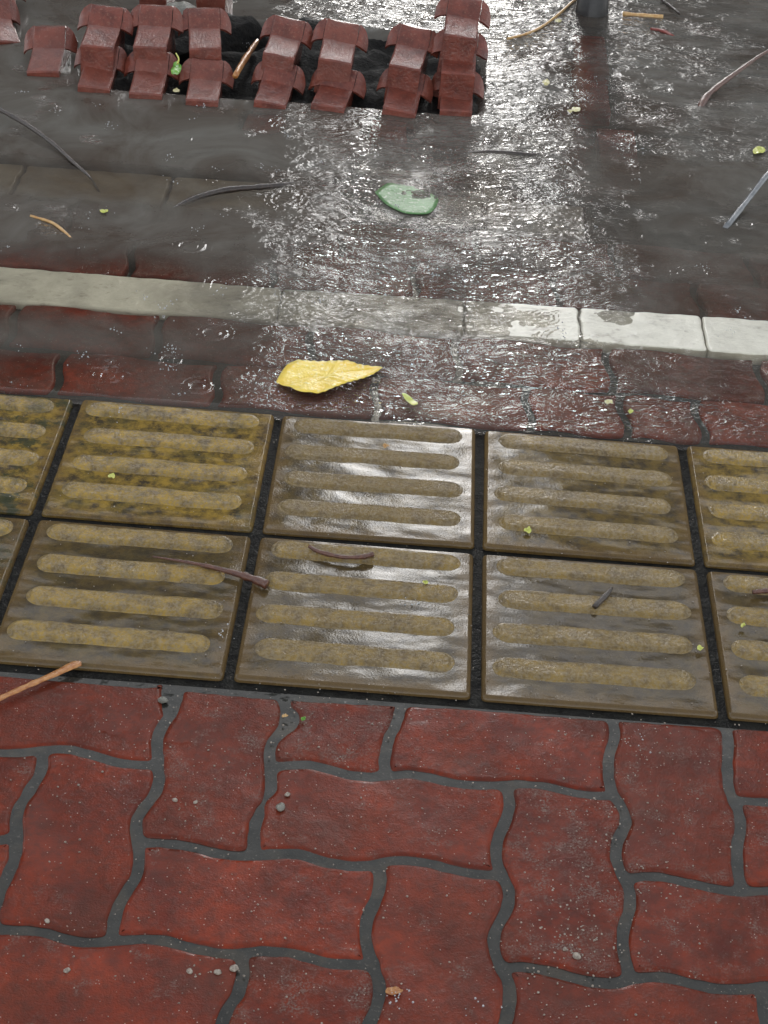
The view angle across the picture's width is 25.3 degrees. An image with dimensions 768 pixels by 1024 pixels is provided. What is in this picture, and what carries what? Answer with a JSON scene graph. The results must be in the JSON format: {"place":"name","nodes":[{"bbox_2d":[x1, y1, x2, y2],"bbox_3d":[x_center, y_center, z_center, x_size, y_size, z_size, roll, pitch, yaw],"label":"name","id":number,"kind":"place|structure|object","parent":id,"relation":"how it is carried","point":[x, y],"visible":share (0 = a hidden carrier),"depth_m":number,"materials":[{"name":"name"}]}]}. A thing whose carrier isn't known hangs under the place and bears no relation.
{"place":"outdoors","nodes":[
{"label":"outdoors","id":0,"kind":"place"},
{"bbox_2d":[0,0,767,434],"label":"water","id":1,"kind":"structure","parent":0,"point":[328,212],"depth_m":3.32,"materials":[{"name":"liquid"}]},
{"bbox_2d":[0,107,99,191],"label":"twig","id":2,"kind":"object","parent":1,"relation":"on","point":[51,142],"visible":1,"depth_m":3.34,"materials":[{"name":"wood"}]},
{"bbox_2d":[30,214,70,236],"bbox_3d":[-0.593,-0.514,3.079,0.118,0.009,0.016,29,43,30],"label":"straw","id":3,"kind":"object","parent":1,"relation":"on","point":[59,227],"visible":1,"depth_m":3.08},
{"bbox_2d":[173,182,292,207],"bbox_3d":[-0.298,-0.595,3.219,0.339,0.021,0.048,-21,43,-30],"label":"twig","id":4,"kind":"object","parent":1,"relation":"in","point":[218,191],"visible":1,"depth_m":3.23,"materials":[{"name":"wood"}]},
{"bbox_2d":[277,360,381,392],"bbox_3d":[-0.092,-0.224,2.720,0.164,0.011,0.099,-26,45,-34],"label":"leaf","id":5,"kind":"object","parent":1,"relation":"on","point":[310,376],"visible":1,"depth_m":2.71,"materials":[{"name":"plant"}]},
{"bbox_2d":[7,32,745,1015],"bbox_3d":[0.004,-0.322,2.864,1.621,0.017,2.796,4,36,1],"label":"rain splash","id":6,"kind":"object","parent":1,"relation":"on","point":[323,300],"visible":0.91,"depth_m":2.88,"materials":[{"name":"liquid"}]},
{"bbox_2d":[375,183,437,213],"bbox_3d":[0.043,-0.593,3.242,0.130,0.002,0.108,22,40,23],"label":"leaf","id":7,"kind":"object","parent":1,"relation":"on","point":[407,203],"visible":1,"depth_m":3.24,"materials":[{"name":"plant"}]},
{"bbox_2d":[402,393,417,404],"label":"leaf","id":8,"kind":"object","parent":1,"relation":"on","point":[409,399],"visible":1,"depth_m":2.67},
{"bbox_2d":[470,150,544,154],"bbox_3d":[0.255,-0.720,3.434,0.182,0.010,0.014,1,36,-4],"label":"twig","id":9,"kind":"object","parent":1,"relation":"on","point":[513,152],"visible":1,"depth_m":3.43,"materials":[{"name":"wood"}]},
{"bbox_2d":[506,0,575,39],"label":"stalk","id":10,"kind":"object","parent":1,"relation":"on","point":[544,24],"visible":1,"depth_m":3.99,"materials":[{"name":"plant"}]},
{"bbox_2d":[622,11,662,17],"bbox_3d":[0.617,-1.184,4.085,0.096,0.013,0.014,5,36,2],"label":"stick","id":11,"kind":"object","parent":1,"relation":"on","point":[642,14],"visible":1,"depth_m":4.08,"materials":[{"name":"wood"}]},
{"bbox_2d":[650,27,674,35],"bbox_3d":[0.655,-1.126,4.013,0.067,0.009,0.023,27,42,28],"label":"scrap","id":12,"kind":"object","parent":1,"relation":"on","point":[665,31],"visible":1,"depth_m":4.01,"materials":[{"name":"red paint"}]},
{"bbox_2d":[698,49,767,105],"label":"twig","id":13,"kind":"object","parent":1,"relation":"on","point":[704,99],"visible":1,"depth_m":3.75,"materials":[{"name":"wood"}]},
{"bbox_2d":[723,170,767,227],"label":"rod","id":14,"kind":"object","parent":1,"relation":"on","point":[744,203],"visible":1,"depth_m":3.27,"materials":[{"name":"grey metal"}]},
{"bbox_2d":[753,146,765,153],"bbox_3d":[0.763,-0.736,3.486,0.022,0.004,0.044,24,41,26],"label":"petal","id":15,"kind":"object","parent":1,"relation":"on","point":[758,149],"visible":1,"depth_m":3.49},
{"bbox_2d":[0,20,767,1023],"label":"ground","id":16,"kind":"structure","parent":0,"point":[174,690],"depth_m":2.06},
{"bbox_2d":[0,844,8,876],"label":"paver","id":17,"kind":"object","parent":16,"relation":"on","point":[4,853],"visible":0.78,"depth_m":1.89,"materials":[{"name":"brick"}]},
{"bbox_2d":[0,304,15,345],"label":"paver","id":18,"kind":"object","parent":16,"relation":"on","point":[7,311],"visible":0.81,"depth_m":2.84,"materials":[{"name":"brick"}]},
{"bbox_2d":[0,0,19,44],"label":"interlocking block","id":19,"kind":"object","parent":16,"relation":"on","point":[9,12],"depth_m":3.79,"materials":[{"name":"red concrete"}]},
{"bbox_2d":[0,164,24,185],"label":"kerb stone","id":20,"kind":"object","parent":16,"relation":"on","point":[10,174],"visible":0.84,"depth_m":3.26,"materials":[{"name":"concrete"}]},
{"bbox_2d":[0,517,28,599],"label":"tactile tile","id":21,"kind":"object","parent":16,"relation":"on","point":[15,529],"visible":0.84,"depth_m":2.34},
{"bbox_2d":[0,756,36,835],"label":"paver","id":22,"kind":"object","parent":16,"relation":"on","point":[18,772],"visible":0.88,"depth_m":1.99,"materials":[{"name":"brick"}]},
{"bbox_2d":[0,349,60,394],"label":"paver","id":23,"kind":"object","parent":16,"relation":"on","point":[32,373],"visible":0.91,"depth_m":2.69,"materials":[{"name":"brick"}]},
{"bbox_2d":[0,394,72,515],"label":"tactile tile","id":24,"kind":"object","parent":16,"relation":"on","point":[38,428],"visible":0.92,"depth_m":2.53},
{"bbox_2d":[24,25,77,76],"bbox_3d":[-0.715,-0.976,3.646,0.117,0.073,0.138,1,42,2],"label":"interlocking block","id":25,"kind":"object","parent":16,"relation":"on","point":[51,47],"depth_m":3.65,"materials":[{"name":"red concrete"}]},
{"bbox_2d":[0,247,128,276],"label":"paver","id":26,"kind":"object","parent":16,"relation":"on","point":[73,260],"visible":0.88,"depth_m":2.99,"materials":[{"name":"brick"}]},
{"bbox_2d":[0,753,152,937],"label":"paver","id":27,"kind":"object","parent":16,"relation":"on","point":[42,889],"visible":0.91,"depth_m":1.91,"materials":[{"name":"brick"}]},
{"bbox_2d":[0,676,162,760],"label":"paver","id":28,"kind":"object","parent":16,"relation":"on","point":[48,712],"visible":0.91,"depth_m":2.08,"materials":[{"name":"brick"}]},
{"bbox_2d":[0,661,81,700],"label":"twig","id":29,"kind":"object","parent":28,"relation":"on","point":[72,665],"visible":1,"depth_m":2.11,"materials":[{"name":"wood"}]},
{"bbox_2d":[9,305,159,357],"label":"paver","id":30,"kind":"object","parent":16,"relation":"on","point":[138,325],"visible":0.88,"depth_m":2.82,"materials":[{"name":"red concrete"}]},
{"bbox_2d":[19,167,171,196],"bbox_3d":[-0.552,-0.588,3.264,0.284,0.079,0.133,4,36,1],"label":"kerb stone","id":31,"kind":"object","parent":16,"relation":"on","point":[107,183],"visible":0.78,"depth_m":3.25,"materials":[{"name":"concrete"}]},
{"bbox_2d":[0,935,235,1023],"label":"paver","id":32,"kind":"object","parent":16,"relation":"on","point":[46,993],"visible":0.97,"depth_m":1.76,"materials":[{"name":"brick"}]},
{"bbox_2d":[0,520,250,680],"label":"tactile tile","id":33,"kind":"object","parent":16,"relation":"on","point":[51,618],"visible":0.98,"depth_m":2.24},
{"bbox_2d":[153,556,269,588],"bbox_3d":[-0.232,0.076,2.300,0.166,0.013,0.017,14,38,14],"label":"twig","id":34,"kind":"object","parent":33,"relation":"on","point":[261,582],"visible":1,"depth_m":2.29,"materials":[{"name":"wood"}]},
{"bbox_2d":[57,354,216,406],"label":"paver","id":35,"kind":"object","parent":16,"relation":"on","point":[131,379],"visible":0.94,"depth_m":2.69,"materials":[{"name":"brick"}]},
{"bbox_2d":[0,267,281,319],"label":"kerb stone","id":36,"kind":"object","parent":16,"relation":"on","point":[20,289],"visible":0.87,"depth_m":2.91,"materials":[{"name":"paint"}]},
{"bbox_2d":[42,400,273,532],"bbox_3d":[-0.325,-0.056,2.526,0.298,0.061,0.298,4,36,1],"label":"tactile tile","id":37,"kind":"object","parent":16,"relation":"on","point":[213,477],"visible":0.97,"depth_m":2.49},
{"bbox_2d":[131,252,269,287],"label":"paver","id":38,"kind":"object","parent":16,"relation":"on","point":[163,267],"visible":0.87,"depth_m":2.98,"materials":[{"name":"brick"}]},
{"bbox_2d":[142,692,279,850],"bbox_3d":[-0.202,0.320,2.036,0.139,0.051,0.256,4,36,1],"label":"paver","id":39,"kind":"object","parent":16,"relation":"on","point":[198,725],"visible":0.88,"depth_m":2.02,"materials":[{"name":"brick"}]},
{"bbox_2d":[169,178,256,204],"bbox_3d":[-0.277,-0.567,3.260,0.263,0.078,0.133,4,36,1],"label":"kerb stone","id":40,"kind":"object","parent":16,"relation":"on","point":[180,191],"visible":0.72,"depth_m":3.24,"materials":[{"name":"concrete"}]},
{"bbox_2d":[196,0,232,21],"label":"interlocking block","id":41,"kind":"object","parent":16,"relation":"on","point":[226,6],"depth_m":3.78,"materials":[{"name":"red concrete"}]},
{"bbox_2d":[158,316,308,368],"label":"paver","id":42,"kind":"object","parent":16,"relation":"on","point":[279,351],"visible":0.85,"depth_m":2.78,"materials":[{"name":"red concrete"}]},
{"bbox_2d":[119,847,372,959],"bbox_3d":[-0.147,0.442,1.875,0.268,0.051,0.137,4,36,1],"label":"paver","id":43,"kind":"object","parent":16,"relation":"on","point":[298,908],"visible":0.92,"depth_m":1.86,"materials":[{"name":"brick"}]},
{"bbox_2d":[247,115,280,130],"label":"paver","id":44,"kind":"object","parent":16,"relation":"on","point":[271,123],"visible":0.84,"depth_m":3.49,"materials":[{"name":"red concrete"}]},
{"bbox_2d":[218,366,374,418],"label":"paver","id":45,"kind":"object","parent":16,"relation":"on","point":[258,387],"visible":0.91,"depth_m":2.68,"materials":[{"name":"brick"}]},
{"bbox_2d":[113,13,480,131],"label":"soil","id":46,"kind":"structure","parent":16,"relation":"on","point":[371,63],"depth_m":3.71,"materials":[{"name":"soil"}]},
{"bbox_2d":[74,46,127,92],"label":"interlocking block","id":47,"kind":"object","parent":46,"relation":"on","point":[93,80],"depth_m":3.58,"materials":[{"name":"red concrete"}]},
{"bbox_2d":[77,3,133,72],"bbox_3d":[-0.597,-0.992,3.638,0.119,0.133,0.139,6,37,-1],"label":"interlocking block","id":48,"kind":"object","parent":47,"relation":"on","point":[108,27],"depth_m":3.62,"materials":[{"name":"red concrete"}]},
{"bbox_2d":[124,52,179,99],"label":"interlocking block","id":49,"kind":"object","parent":46,"relation":"on","point":[150,79],"depth_m":3.59,"materials":[{"name":"red concrete"}]},
{"bbox_2d":[130,4,183,60],"bbox_3d":[-0.489,-0.996,3.650,0.120,0.133,0.139,3,38,0],"label":"interlocking block","id":50,"kind":"object","parent":49,"relation":"on","point":[157,25],"depth_m":3.64,"materials":[{"name":"red concrete"}]},
{"bbox_2d":[170,53,180,74],"bbox_3d":[-0.432,-0.931,3.565,0.023,0.025,0.068,4,36,1],"label":"leaf","id":51,"kind":"object","parent":49,"relation":"on","point":[176,68],"visible":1,"depth_m":3.57,"materials":[{"name":"green plant"}]},
{"bbox_2d":[139,0,174,4],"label":"interlocking block","id":52,"kind":"object","parent":46,"relation":"on","point":[159,2],"depth_m":3.89,"materials":[{"name":"red concrete"}]},
{"bbox_2d":[167,1,196,14],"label":"rock","id":53,"kind":"object","parent":46,"relation":"on","point":[181,6],"visible":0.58,"depth_m":3.68,"materials":[{"name":"grey stone"}]},
{"bbox_2d":[179,58,233,106],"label":"interlocking block","id":54,"kind":"object","parent":46,"relation":"on","point":[207,79],"depth_m":3.59,"materials":[{"name":"red concrete"}]},
{"bbox_2d":[178,8,231,59],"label":"interlocking block","id":55,"kind":"object","parent":54,"relation":"on","point":[204,26],"depth_m":3.65,"materials":[{"name":"red concrete"}]},
{"bbox_2d":[232,39,258,78],"bbox_3d":[-0.294,-0.968,3.651,0.015,0.015,0.206,8,36,5],"label":"bark sliver","id":56,"kind":"object","parent":46,"relation":"on","point":[243,61],"visible":1,"depth_m":3.63,"materials":[{"name":"orange plant"}]},
{"bbox_2d":[251,61,305,108],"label":"interlocking block","id":57,"kind":"object","parent":46,"relation":"on","point":[276,88],"depth_m":3.59,"materials":[{"name":"red concrete"}]},
{"bbox_2d":[258,15,313,87],"bbox_3d":[-0.217,-0.973,3.654,0.114,0.133,0.139,12,34,0],"label":"interlocking block","id":58,"kind":"object","parent":46,"relation":"on","point":[288,38],"depth_m":3.65,"materials":[{"name":"red concrete"}]},
{"bbox_2d":[308,69,366,112],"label":"interlocking block","id":59,"kind":"object","parent":46,"relation":"on","point":[337,97],"depth_m":3.59,"materials":[{"name":"red concrete"}]},
{"bbox_2d":[311,18,367,92],"bbox_3d":[-0.101,-0.962,3.646,0.121,0.133,0.139,10,35,-2],"label":"interlocking block","id":60,"kind":"object","parent":46,"relation":"on","point":[342,41],"depth_m":3.63,"materials":[{"name":"red concrete"}]},
{"bbox_2d":[376,68,433,117],"bbox_3d":[0.041,-0.873,3.589,0.120,0.073,0.138,13,35,-1],"label":"interlocking block","id":61,"kind":"object","parent":46,"relation":"on","point":[401,103],"depth_m":3.58,"materials":[{"name":"red concrete"}]},
{"bbox_2d":[384,23,439,101],"bbox_3d":[0.052,-0.948,3.638,0.116,0.133,0.139,12,37,3],"label":"interlocking block","id":62,"kind":"object","parent":46,"relation":"on","point":[407,67],"depth_m":3.61,"materials":[{"name":"red concrete"}]},
{"bbox_2d":[432,72,483,116],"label":"interlocking block","id":63,"kind":"object","parent":46,"relation":"on","point":[454,107],"depth_m":3.58,"materials":[{"name":"red concrete"}]},
{"bbox_2d":[430,29,487,108],"bbox_3d":[0.156,-0.934,3.626,0.122,0.133,0.139,6,38,0],"label":"interlocking block","id":64,"kind":"object","parent":63,"relation":"on","point":[457,79],"depth_m":3.58,"materials":[{"name":"red concrete"}]},
{"bbox_2d":[433,0,490,96],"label":"interlocking block","id":65,"kind":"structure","parent":46,"relation":"on","point":[463,18],"depth_m":3.61,"materials":[{"name":"red concrete"}]},
{"bbox_2d":[229,956,372,1023],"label":"paver","id":66,"kind":"object","parent":16,"relation":"on","point":[309,999],"visible":0.99,"depth_m":1.76,"materials":[{"name":"brick"}]},
{"bbox_2d":[275,701,394,772],"bbox_3d":[-0.060,0.289,2.091,0.141,0.050,0.119,4,36,1],"label":"paver","id":67,"kind":"object","parent":16,"relation":"on","point":[325,730],"visible":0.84,"depth_m":2.07,"materials":[{"name":"red concrete"}]},
{"bbox_2d":[274,263,412,296],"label":"paver","id":68,"kind":"object","parent":16,"relation":"on","point":[384,280],"visible":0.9,"depth_m":2.98,"materials":[{"name":"red concrete"}]},
{"bbox_2d":[234,538,472,699],"bbox_3d":[-0.033,0.150,2.273,0.298,0.061,0.298,4,36,1],"label":"tactile tile","id":69,"kind":"object","parent":16,"relation":"on","point":[377,630],"visible":0.97,"depth_m":2.23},
{"bbox_2d":[308,545,373,558],"bbox_3d":[-0.059,0.057,2.342,0.092,0.008,0.020,7,36,4],"label":"twig","id":70,"kind":"object","parent":69,"relation":"on","point":[341,556],"visible":1,"depth_m":2.34,"materials":[{"name":"wood"}]},
{"bbox_2d":[263,416,475,548],"bbox_3d":[-0.016,-0.033,2.522,0.298,0.061,0.298,4,36,0],"label":"tactile tile","id":71,"kind":"object","parent":16,"relation":"on","point":[434,473],"visible":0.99,"depth_m":2.49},
{"bbox_2d":[279,289,464,337],"bbox_3d":[-0.023,-0.309,2.928,0.316,0.086,0.120,4,36,1],"label":"kerb stone","id":72,"kind":"object","parent":16,"relation":"on","point":[308,305],"visible":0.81,"depth_m":2.91,"materials":[{"name":"paint"}]},
{"bbox_2d":[260,769,503,870],"bbox_3d":[-0.002,0.371,1.986,0.279,0.051,0.141,4,36,1],"label":"paver","id":73,"kind":"object","parent":16,"relation":"on","point":[322,813],"visible":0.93,"depth_m":1.97,"materials":[{"name":"red concrete"}]},
{"bbox_2d":[0,408,767,1023],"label":"grit","id":74,"kind":"object","parent":16,"relation":"on","point":[436,812],"visible":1,"depth_m":1.93,"materials":[{"name":"gravel"}]},
{"bbox_2d":[313,327,455,380],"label":"paver","id":75,"kind":"object","parent":16,"relation":"on","point":[440,371],"visible":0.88,"depth_m":2.80,"materials":[{"name":"brick"}]},
{"bbox_2d":[372,121,406,138],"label":"paver","id":76,"kind":"object","parent":16,"relation":"on","point":[395,135],"visible":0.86,"depth_m":3.50,"materials":[{"name":"red concrete"}]},
{"bbox_2d":[371,865,502,1023],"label":"paver","id":77,"kind":"object","parent":16,"relation":"on","point":[455,932],"visible":0.94,"depth_m":1.82,"materials":[{"name":"brick"}]},
{"bbox_2d":[385,986,402,994],"bbox_3d":[0.011,0.494,1.769,0.018,0.004,0.010,4,36,1],"label":"leaf scrap","id":78,"kind":"object","parent":77,"relation":"on","point":[394,990],"visible":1,"depth_m":1.77,"materials":[{"name":"plant"}]},
{"bbox_2d":[378,377,527,430],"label":"paver","id":79,"kind":"object","parent":16,"relation":"on","point":[467,406],"visible":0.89,"depth_m":2.68,"materials":[{"name":"brick"}]},
{"bbox_2d":[417,266,555,306],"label":"paver","id":80,"kind":"object","parent":16,"relation":"on","point":[536,299],"visible":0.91,"depth_m":2.98,"materials":[{"name":"brick"}]},
{"bbox_2d":[390,707,608,791],"bbox_3d":[0.141,0.303,2.088,0.268,0.050,0.126,4,36,1],"label":"paver","id":81,"kind":"object","parent":16,"relation":"on","point":[493,740],"visible":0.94,"depth_m":2.07,"materials":[{"name":"red concrete"}]},
{"bbox_2d":[464,301,579,347],"bbox_3d":[0.231,-0.291,2.924,0.198,0.088,0.119,4,36,1],"label":"kerb stone","id":82,"kind":"object","parent":16,"relation":"on","point":[518,322],"visible":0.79,"depth_m":2.89,"materials":[{"name":"paint"}]},
{"bbox_2d":[457,338,610,392],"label":"paver","id":83,"kind":"object","parent":16,"relation":"on","point":[474,352],"visible":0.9,"depth_m":2.79,"materials":[{"name":"brick"}]},
{"bbox_2d":[500,788,623,977],"bbox_3d":[0.198,0.426,1.927,0.141,0.050,0.270,4,36,1],"label":"paver","id":84,"kind":"object","parent":16,"relation":"on","point":[543,834],"visible":0.9,"depth_m":1.90,"materials":[{"name":"brick"}]},
{"bbox_2d":[528,388,624,438],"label":"paver","id":85,"kind":"object","parent":16,"relation":"on","point":[551,405],"visible":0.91,"depth_m":2.68,"materials":[{"name":"brick"}]},
{"bbox_2d":[482,431,694,566],"bbox_3d":[0.293,-0.009,2.519,0.298,0.061,0.298,4,36,1],"label":"tactile tile","id":86,"kind":"object","parent":16,"relation":"on","point":[635,495],"visible":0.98,"depth_m":2.48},
{"bbox_2d":[572,0,608,34],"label":"bollard","id":87,"kind":"object","parent":16,"relation":"on","point":[593,8],"visible":0.95,"depth_m":4.08,"materials":[{"name":"metal"}]},
{"bbox_2d":[574,35,608,84],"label":"paver","id":88,"kind":"object","parent":16,"relation":"on","point":[587,46],"visible":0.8,"depth_m":3.91,"materials":[{"name":"red concrete"}]},
{"bbox_2d":[575,70,610,126],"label":"paver","id":89,"kind":"object","parent":16,"relation":"on","point":[589,87],"visible":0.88,"depth_m":3.71,"materials":[{"name":"red concrete"}]},
{"bbox_2d":[481,555,717,718],"bbox_3d":[0.276,0.174,2.269,0.298,0.061,0.298,4,36,1],"label":"tactile tile","id":90,"kind":"object","parent":16,"relation":"on","point":[633,670],"visible":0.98,"depth_m":2.23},
{"bbox_2d":[592,587,612,608],"bbox_3d":[0.295,0.115,2.297,0.009,0.009,0.051,25,41,26],"label":"twig","id":91,"kind":"object","parent":90,"relation":"on","point":[600,600],"visible":1,"depth_m":2.29,"materials":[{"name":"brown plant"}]},
{"bbox_2d":[595,128,637,154],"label":"paver","id":92,"kind":"object","parent":16,"relation":"on","point":[607,138],"visible":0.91,"depth_m":3.53,"materials":[{"name":"red concrete"}]},
{"bbox_2d":[557,284,699,316],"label":"paver","id":93,"kind":"object","parent":16,"relation":"on","point":[568,301],"visible":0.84,"depth_m":2.97,"materials":[{"name":"red concrete"}]},
{"bbox_2d":[512,972,759,1023],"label":"paver","id":94,"kind":"object","parent":16,"relation":"on","point":[661,1003],"visible":0.99,"depth_m":1.78,"materials":[{"name":"brick"}]},
{"bbox_2d":[586,209,691,243],"bbox_3d":[0.583,-0.501,3.250,0.407,0.079,0.134,4,36,1],"label":"kerb stone","id":95,"kind":"object","parent":16,"relation":"on","point":[672,235],"visible":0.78,"depth_m":3.26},
{"bbox_2d":[578,308,706,357],"bbox_3d":[0.433,-0.276,2.921,0.211,0.090,0.120,4,36,1],"label":"kerb stone","id":96,"kind":"object","parent":16,"relation":"on","point":[669,333],"visible":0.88,"depth_m":2.89,"materials":[{"name":"paint"}]},
{"bbox_2d":[623,395,701,444],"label":"paver","id":97,"kind":"object","parent":16,"relation":"on","point":[684,431],"visible":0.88,"depth_m":2.68,"materials":[{"name":"red concrete"}]},
{"bbox_2d":[614,722,734,886],"bbox_3d":[0.341,0.357,2.034,0.139,0.050,0.259,4,36,1],"label":"paver","id":98,"kind":"object","parent":16,"relation":"on","point":[702,837],"visible":0.92,"depth_m":2.02,"materials":[{"name":"brick"}]},
{"bbox_2d":[609,349,764,403],"bbox_3d":[0.492,-0.205,2.808,0.249,0.050,0.142,4,36,1],"label":"paver","id":99,"kind":"object","parent":16,"relation":"on","point":[675,375],"visible":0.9,"depth_m":2.79,"materials":[{"name":"red concrete"}]},
{"bbox_2d":[629,881,767,983],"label":"paver","id":100,"kind":"object","parent":16,"relation":"on","point":[714,924],"visible":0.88,"depth_m":1.85,"materials":[{"name":"brick"}]},
{"bbox_2d":[686,446,767,571],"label":"tactile tile","id":101,"kind":"object","parent":16,"relation":"on","point":[734,517],"visible":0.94,"depth_m":2.49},
{"bbox_2d":[696,289,767,320],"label":"paver","id":102,"kind":"object","parent":16,"relation":"on","point":[720,303],"visible":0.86,"depth_m":3.00,"materials":[{"name":"brick"}]},
{"bbox_2d":[698,401,767,447],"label":"paver","id":103,"kind":"object","parent":16,"relation":"on","point":[718,428],"visible":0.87,"depth_m":2.68,"materials":[{"name":"brick"}]},
{"bbox_2d":[701,317,767,364],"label":"kerb stone","id":104,"kind":"object","parent":16,"relation":"on","point":[747,340],"visible":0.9,"depth_m":2.88,"materials":[{"name":"paint"}]},
{"bbox_2d":[706,572,767,722],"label":"tactile tile","id":105,"kind":"object","parent":16,"relation":"on","point":[745,684],"visible":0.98,"depth_m":2.25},
{"bbox_2d":[752,588,767,593],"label":"twig","id":106,"kind":"object","parent":105,"relation":"on","point":[760,591],"visible":1,"depth_m":2.32,"materials":[{"name":"wood"}]},
{"bbox_2d":[732,730,767,797],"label":"paver","id":107,"kind":"object","parent":16,"relation":"on","point":[750,768],"visible":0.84,"depth_m":2.07,"materials":[{"name":"brick"}]},
{"bbox_2d":[743,805,767,886],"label":"paver","id":108,"kind":"object","parent":16,"relation":"on","point":[755,853],"visible":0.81,"depth_m":1.96,"materials":[{"name":"red concrete"}]},
{"bbox_2d":[760,361,767,385],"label":"paver","id":109,"kind":"object","parent":16,"relation":"on","point":[764,370],"visible":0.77,"depth_m":2.82,"materials":[{"name":"brick"}]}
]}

